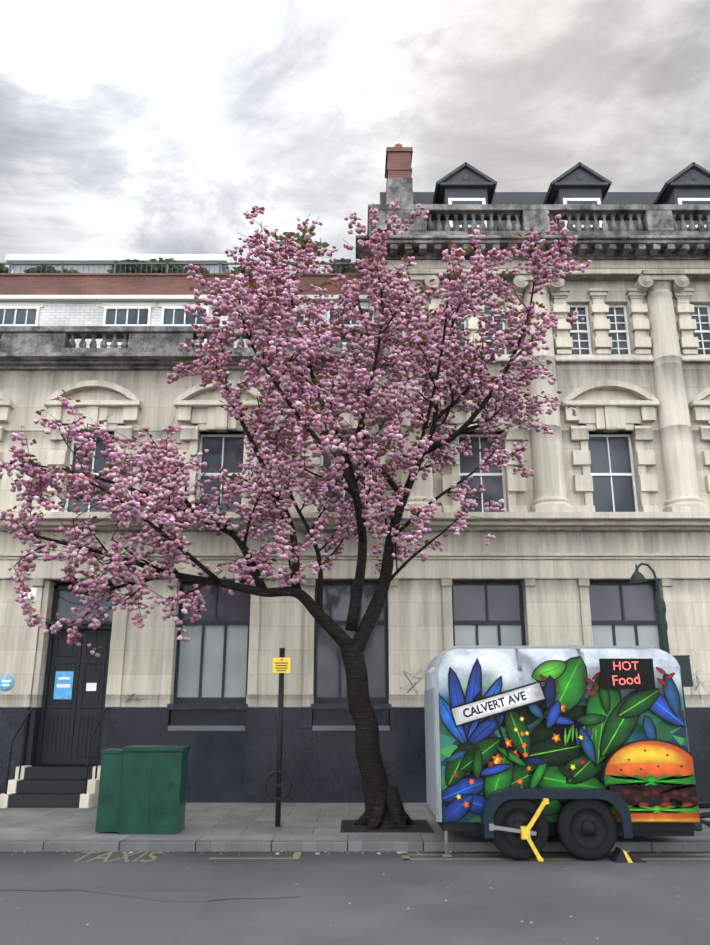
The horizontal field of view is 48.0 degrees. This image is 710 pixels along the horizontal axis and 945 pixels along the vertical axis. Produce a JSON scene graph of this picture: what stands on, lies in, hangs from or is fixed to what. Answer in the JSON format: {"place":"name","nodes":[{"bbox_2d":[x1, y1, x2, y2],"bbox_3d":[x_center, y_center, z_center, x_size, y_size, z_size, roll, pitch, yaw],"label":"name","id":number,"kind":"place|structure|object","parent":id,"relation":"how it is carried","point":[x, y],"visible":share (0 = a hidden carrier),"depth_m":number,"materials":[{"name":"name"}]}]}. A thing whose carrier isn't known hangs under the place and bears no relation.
{"place":"outdoors","nodes":[
{"label":"outdoors","id":0,"kind":"place"},
{"bbox_2d":[5,254,231,272],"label":"penthouse roof fascia","id":1,"kind":"structure","parent":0,"point":[106,257],"depth_m":23.04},
{"bbox_2d":[0,260,709,706],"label":"building facade","id":2,"kind":"structure","parent":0,"point":[554,562],"depth_m":14.59,"materials":[{"name":"beige stone"}]},
{"bbox_2d":[0,675,13,690],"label":"round sign","id":3,"kind":"object","parent":2,"relation":"attached to","point":[10,686],"visible":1,"depth_m":14.04,"materials":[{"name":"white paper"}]},
{"bbox_2d":[2,680,10,685],"bbox_3d":[-6.138,3.705,14.042,0.160,0.100,0.002,0,-16,0],"label":"sign text","id":4,"kind":"object","parent":3,"relation":"attached to","point":[6,681],"visible":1,"depth_m":14.05},
{"bbox_2d":[24,588,36,598],"bbox_3d":[-5.888,2.194,14.470,0.240,0.200,0.050,0,-16,0],"label":"wall sign","id":5,"kind":"object","parent":2,"relation":"attached to","point":[33,591],"visible":0.35,"depth_m":14.45,"materials":[{"name":"white plastic"}]},
{"bbox_2d":[34,583,114,765],"bbox_3d":[-0.088,0.706,15.361,38.000,10.600,0.090,0,-16,0],"label":"interior backing","id":6,"kind":"object","parent":2,"relation":"attached to","point":[72,584],"visible":0.04,"depth_m":14.90,"materials":[{"name":"black"}]},
{"bbox_2d":[35,586,114,764],"bbox_3d":[-4.968,3.580,14.274,1.240,3.130,0.320,0,-16,0],"label":"door","id":7,"kind":"structure","parent":2,"relation":"in","point":[67,727],"depth_m":14.23,"materials":[{"name":"black wood"}]},
{"bbox_2d":[53,671,73,698],"bbox_3d":[-5.218,3.809,14.288,0.320,0.480,0.007,0,-16,0],"label":"poster door","id":8,"kind":"structure","parent":7,"relation":"attached to","point":[62,693],"depth_m":14.29,"materials":[{"name":"blue paper"}]},
{"bbox_2d":[57,677,69,687],"bbox_3d":[-5.218,3.760,14.298,0.240,0.180,0.002,0,-16,0],"label":"poster text","id":9,"kind":"object","parent":8,"relation":"attached to","point":[63,685],"depth_m":14.28},
{"bbox_2d":[86,683,96,690],"bbox_3d":[-4.718,3.837,14.279,0.180,0.140,0.007,0,-16,0],"label":"door notice","id":10,"kind":"object","parent":7,"relation":"attached to","point":[90,686],"depth_m":14.28,"materials":[{"name":"white paper"}]},
{"bbox_2d":[124,669,708,701],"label":"graffiti tags","id":11,"kind":"object","parent":2,"relation":"attached to","point":[424,676],"visible":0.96,"depth_m":14.02,"materials":[{"name":"grey"}]},
{"bbox_2d":[173,582,661,703],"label":"ground-floor windows","id":12,"kind":"structure","parent":2,"relation":"attached to","point":[222,699],"depth_m":14.53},
{"bbox_2d":[317,625,384,696],"bbox_3d":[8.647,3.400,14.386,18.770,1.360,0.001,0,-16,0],"label":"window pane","id":13,"kind":"structure","parent":12,"relation":"in","point":[328,665],"depth_m":14.37,"materials":[{"name":"grey glass"}]},
{"bbox_2d":[56,585,656,620],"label":"transom windows","id":14,"kind":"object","parent":12,"relation":"in","point":[504,602],"visible":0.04,"depth_m":14.69,"materials":[{"name":"grey glass"}]},
{"bbox_2d":[177,625,659,696],"bbox_3d":[-6.293,3.399,14.385,23.750,1.360,0.001,0,-16,0],"label":"frosted glass","id":15,"kind":"object","parent":12,"relation":"in","point":[235,664],"visible":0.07,"depth_m":14.47,"materials":[{"name":"white glass"}]},
{"bbox_2d":[0,849,709,944],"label":"road","id":16,"kind":"structure","parent":0,"point":[356,898],"depth_m":7.32,"materials":[{"name":"grey asphalt"}]},
{"bbox_2d":[0,892,213,944],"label":"dark road patch","id":17,"kind":"object","parent":16,"relation":"on","point":[49,918],"visible":1,"depth_m":6.43,"materials":[{"name":"grey asphalt"}]},
{"bbox_2d":[73,852,162,861],"bbox_3d":[-2.711,4.363,9.066,0.950,0.001,0.665,0,-16,0],"label":"road lettering","id":18,"kind":"object","parent":16,"relation":"on","point":[125,857],"visible":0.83,"depth_m":9.01,"materials":[{"name":"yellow paint"}]},
{"bbox_2d":[0,890,292,901],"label":"road crack","id":19,"kind":"object","parent":16,"relation":"on","point":[163,901],"visible":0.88,"depth_m":7.08,"materials":[{"name":"black asphalt"}]},
{"bbox_2d":[11,805,685,943],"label":"fallen petals","id":20,"kind":"object","parent":16,"relation":"on","point":[327,852],"visible":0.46,"depth_m":9.32,"materials":[{"name":"pink plant"}]},
{"bbox_2d":[0,204,709,369],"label":"stone balustrade","id":21,"kind":"object","parent":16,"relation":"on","point":[657,235],"visible":0.58,"depth_m":15.84,"materials":[{"name":"grey stone"}]},
{"bbox_2d":[0,270,709,511],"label":"upper facade wall","id":22,"kind":"structure","parent":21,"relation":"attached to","point":[608,406],"depth_m":15.33,"materials":[{"name":"beige stone"}]},
{"bbox_2d":[64,305,709,511],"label":"window frames","id":23,"kind":"structure","parent":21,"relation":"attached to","point":[578,331],"depth_m":15.53,"materials":[{"name":"white wood"}]},
{"bbox_2d":[67,308,709,511],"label":"glass","id":24,"kind":"object","parent":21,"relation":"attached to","point":[623,493],"depth_m":15.41,"materials":[{"name":"grey glass"}]},
{"bbox_2d":[386,178,412,203],"bbox_3d":[0.972,-5.275,17.388,0.540,2.020,0.900,0,-16,0],"label":"chimney base","id":25,"kind":"object","parent":21,"relation":"on","point":[400,189],"visible":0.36,"depth_m":17.16,"materials":[{"name":"grey concrete"}]},
{"bbox_2d":[385,147,412,192],"bbox_3d":[0.972,-6.613,17.784,0.580,0.770,0.940,0,-16,0],"label":"chimney","id":26,"kind":"object","parent":25,"relation":"on","point":[398,161],"visible":0.67,"depth_m":17.39,"materials":[{"name":"red brick"}]},
{"bbox_2d":[0,840,709,850],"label":"kerb","id":27,"kind":"structure","parent":16,"relation":"on","point":[306,845],"depth_m":9.44,"materials":[{"name":"stone"}]},
{"bbox_2d":[209,851,709,859],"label":"road markings","id":28,"kind":"object","parent":16,"relation":"on","point":[296,855],"visible":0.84,"depth_m":8.95,"materials":[{"name":"yellow paint"}]},
{"bbox_2d":[491,799,548,859],"bbox_3d":[1.842,3.998,8.993,0.670,0.670,0.182,0,-16,0],"label":"tire","id":29,"kind":"object","parent":16,"relation":"on","point":[502,845],"visible":0.75,"depth_m":8.91,"materials":[{"name":"black rubber"}]},
{"bbox_2d":[502,808,538,848],"bbox_3d":[1.842,3.979,8.930,0.415,0.415,0.062,0,-16,0],"label":"wheel rim","id":30,"kind":"object","parent":29,"relation":"in","point":[517,818],"visible":0.83,"depth_m":8.94,"materials":[{"name":"grey metal"}]},
{"bbox_2d":[437,701,709,835],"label":"trailer chassis","id":31,"kind":"object","parent":16,"relation":"on","point":[638,828],"visible":0.21,"depth_m":9.19,"materials":[{"name":"metal"}]},
{"bbox_2d":[520,798,548,861],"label":"wheel clamp arms","id":32,"kind":"object","parent":31,"relation":"attached to","point":[525,833],"visible":0.94,"depth_m":8.84},
{"bbox_2d":[489,824,535,835],"bbox_3d":[1.754,3.984,8.919,0.523,0.125,0.140,0,-16,0],"label":"wheel clamp arm","id":33,"kind":"object","parent":32,"relation":"attached to","point":[492,827],"visible":0.82,"depth_m":8.86},
{"bbox_2d":[481,787,632,837],"bbox_3d":[2.262,3.849,9.045,1.640,0.505,0.275,0,-16,0],"label":"wheel fender","id":34,"kind":"object","parent":31,"relation":"attached to","point":[494,800],"visible":0.94,"depth_m":8.96,"materials":[{"name":"black metal"}]},
{"bbox_2d":[425,648,688,821],"bbox_3d":[2.447,3.262,10.119,2.970,1.980,1.450,0,-16,0],"label":"food trailer body","id":35,"kind":"object","parent":31,"relation":"on","point":[495,664],"visible":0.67,"depth_m":9.62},
{"bbox_2d":[424,688,437,815],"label":"end wall","id":36,"kind":"structure","parent":35,"relation":"attached to","point":[431,756],"depth_m":9.83,"materials":[{"name":"grey metal"}]},
{"bbox_2d":[426,645,653,856],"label":"trailer edge trim","id":37,"kind":"structure","parent":35,"relation":"attached to","point":[429,809],"depth_m":9.66,"materials":[{"name":"silver metal"}]},
{"bbox_2d":[439,656,699,821],"bbox_3d":[2.462,3.090,9.339,2.920,1.847,0.139,0,-16,0],"label":"painted mural","id":38,"kind":"object","parent":35,"relation":"attached to","point":[568,741],"visible":0.96,"depth_m":9.32},
{"bbox_2d":[556,799,616,859],"bbox_3d":[2.612,3.998,8.993,0.670,0.670,0.182,0,-16,0],"label":"tire","id":39,"kind":"object","parent":16,"relation":"on","point":[569,809],"visible":0.9,"depth_m":8.92,"materials":[{"name":"black rubber"}]},
{"bbox_2d":[570,808,606,848],"bbox_3d":[2.612,3.979,8.930,0.415,0.415,0.062,0,-16,0],"label":"wheel rim","id":40,"kind":"object","parent":39,"relation":"in","point":[588,828],"visible":1,"depth_m":8.93,"materials":[{"name":"grey metal"}]},
{"bbox_2d":[610,847,647,862],"bbox_3d":[3.027,4.235,8.845,0.370,0.130,0.200,0,-16,0],"label":"wheel chock","id":41,"kind":"object","parent":16,"relation":"on","point":[618,855],"visible":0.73,"depth_m":8.75,"materials":[{"name":"black"}]},
{"bbox_2d":[623,850,632,862],"bbox_3d":[2.992,4.238,8.844,0.100,0.125,0.210,0,-16,0],"label":"yellow chock stripe","id":42,"kind":"object","parent":41,"relation":"attached to","point":[629,860],"visible":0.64,"depth_m":8.74,"materials":[{"name":"yellow paint"}]},
{"bbox_2d":[0,803,709,848],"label":"pavement","id":43,"kind":"structure","parent":0,"point":[299,821],"depth_m":10.80,"materials":[{"name":"grey concrete"}]},
{"bbox_2d":[0,765,100,807],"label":"door step cheeks","id":44,"kind":"object","parent":43,"relation":"on","point":[89,799],"depth_m":13.04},
{"bbox_2d":[4,707,107,793],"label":"stair handrails","id":45,"kind":"object","parent":44,"relation":"on","point":[24,723],"depth_m":13.24,"materials":[{"name":"black metal"}]},
{"bbox_2d":[8,765,98,807],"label":"entrance steps","id":46,"kind":"structure","parent":43,"relation":"on","point":[50,786],"depth_m":13.06,"materials":[{"name":"grey stone"}]},
{"bbox_2d":[95,745,190,833],"bbox_3d":[-2.760,4.119,10.407,1.085,1.040,0.490,0,-16,0],"label":"telecom cabinet","id":47,"kind":"object","parent":43,"relation":"on","point":[142,789],"visible":1,"depth_m":10.22,"materials":[{"name":"green metal"}]},
{"bbox_2d":[264,648,292,826],"bbox_3d":[-1.038,3.625,11.035,0.392,2.345,0.106,0,-16,0],"label":"sign post","id":48,"kind":"object","parent":43,"relation":"on","point":[278,772],"visible":1,"depth_m":10.90,"materials":[{"name":"black metal"}]},
{"bbox_2d":[272,658,290,672],"bbox_3d":[-1.038,2.721,11.268,0.250,0.210,0.007,0,-16,0],"label":"parking sign","id":49,"kind":"object","parent":48,"relation":"attached to","point":[279,660],"visible":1,"depth_m":11.26,"materials":[{"name":"yellow metal"}]},
{"bbox_2d":[275,662,287,670],"bbox_3d":[-1.038,2.741,11.257,0.190,0.121,0.002,0,-16,0],"label":"sign text","id":50,"kind":"object","parent":49,"relation":"attached to","point":[281,665],"visible":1,"depth_m":11.26},
{"bbox_2d":[0,200,591,829],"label":"cherry tree","id":51,"kind":"object","parent":43,"relation":"in","point":[270,414],"depth_m":11.53,"materials":[{"name":"pink plant"}]},
{"bbox_2d":[0,704,709,802],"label":"lower wall","id":52,"kind":"structure","parent":43,"relation":"on","point":[240,766],"depth_m":13.69,"materials":[{"name":"black paint"}]},
{"bbox_2d":[168,726,389,730],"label":"facade plinth ledges","id":53,"kind":"object","parent":52,"relation":"attached to","point":[243,728],"visible":0.42,"depth_m":13.74,"materials":[{"name":"grey stone"}]},
{"bbox_2d":[420,749,425,760],"bbox_3d":[1.232,4.826,13.637,0.240,0.200,0.015,0,-16,0],"label":"vent grille","id":54,"kind":"object","parent":52,"relation":"attached to","point":[422,754],"visible":0.38,"depth_m":13.63,"materials":[{"name":"black metal"}]},
{"bbox_2d":[340,820,433,832],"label":"tree pit soil","id":55,"kind":"structure","parent":43,"relation":"on","point":[421,826],"depth_m":10.42,"materials":[{"name":"brown soil"}]},
{"bbox_2d":[629,563,702,830],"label":"lamp column","id":56,"kind":"structure","parent":43,"relation":"on","point":[637,576],"depth_m":11.15,"materials":[{"name":"black metal"}]},
{"bbox_2d":[0,0,709,272],"label":"sky","id":57,"kind":"structure","parent":0,"point":[127,126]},
{"bbox_2d":[463,691,526,716],"bbox_3d":[1.639,2.725,9.373,0.771,0.103,0.001,-15,-16,-4],"label":"street sign lettering","id":58,"kind":"object","parent":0,"point":[489,706],"visible":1,"depth_m":9.37},
{"bbox_2d":[613,661,637,669],"bbox_3d":[3.226,2.300,9.499,0.299,0.102,0.001,0,-16,0],"label":"sign lettering","id":59,"kind":"object","parent":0,"point":[634,662],"visible":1,"depth_m":9.50},
{"bbox_2d":[612,674,639,684],"bbox_3d":[3.213,2.454,9.454,0.322,0.114,0.001,-4,-16,-1],"label":"sign lettering","id":60,"kind":"object","parent":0,"point":[624,680],"visible":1,"depth_m":9.45},
{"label":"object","id":61,"kind":"object","parent":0,"visible":0},
{"bbox_2d":[379,192,705,230],"bbox_3d":[9.746,-4.136,22.553,18.330,2.670,12.150,0,-16,0],"label":"roof","id":62,"kind":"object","parent":61,"relation":"on","point":[539,197],"visible":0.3,"depth_m":18.41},
{"bbox_2d":[433,162,709,228],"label":"dormers","id":63,"kind":"object","parent":62,"relation":"on","point":[577,180],"visible":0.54,"depth_m":17.39,"materials":[{"name":"black"}]},
{"bbox_2d":[448,198,709,227],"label":"dormer windows","id":64,"kind":"structure","parent":63,"relation":"in","point":[565,200],"depth_m":17.28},
{"bbox_2d":[452,201,709,224],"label":"dormer glass","id":65,"kind":"object","parent":64,"relation":"in","point":[577,202],"visible":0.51,"depth_m":17.25,"materials":[{"name":"grey glass"}]},
{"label":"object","id":66,"kind":"object","parent":61,"relation":"on","visible":0},
{"bbox_2d":[14,265,223,272],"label":"penthouse wall","id":67,"kind":"structure","parent":66,"relation":"on","point":[96,268],"depth_m":23.17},
{"bbox_2d":[0,257,354,272],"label":"terrace shrubs","id":68,"kind":"object","parent":66,"relation":"on","point":[344,268],"visible":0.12,"depth_m":19.59,"materials":[{"name":"green"}]},
{"bbox_2d":[0,302,379,347],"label":"white brick wall","id":69,"kind":"structure","parent":66,"relation":"on","point":[71,313],"depth_m":18.52,"materials":[{"name":"white brick"}]},
{"bbox_2d":[0,262,356,272],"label":"terrace railing","id":70,"kind":"object","parent":69,"relation":"on","point":[10,264],"visible":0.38,"depth_m":19.02,"materials":[{"name":"grey"}]},
{"bbox_2d":[0,307,373,345],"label":"window frames","id":71,"kind":"structure","parent":69,"relation":"in","point":[126,324],"depth_m":18.46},
{"bbox_2d":[0,309,371,341],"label":"window panes","id":72,"kind":"structure","parent":71,"relation":"in","point":[110,316],"depth_m":18.49,"materials":[{"name":"grey glass"}]},
{"bbox_2d":[0,295,375,307],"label":"setback lintels","id":73,"kind":"object","parent":69,"relation":"attached to","point":[101,298],"visible":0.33,"depth_m":18.51,"materials":[{"name":"white paint"}]},
{"bbox_2d":[0,273,376,294],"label":"brick parapet","id":74,"kind":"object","parent":69,"relation":"on","point":[93,283],"depth_m":18.76,"materials":[{"name":"red brick"}]},
{"bbox_2d":[24,259,358,272],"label":"dark shrubs","id":75,"kind":"object","parent":66,"relation":"on","point":[139,269],"visible":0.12,"depth_m":19.52,"materials":[{"name":"green plant"}]},
{"bbox_2d":[272,225,329,272],"bbox_3d":[-1.390,-5.228,19.801,1.541,1.902,1.093,0,-16,0],"label":"young terrace tree","id":76,"kind":"object","parent":66,"relation":"on","point":[301,241],"depth_m":19.72,"materials":[{"name":"green plant"}]}
]}

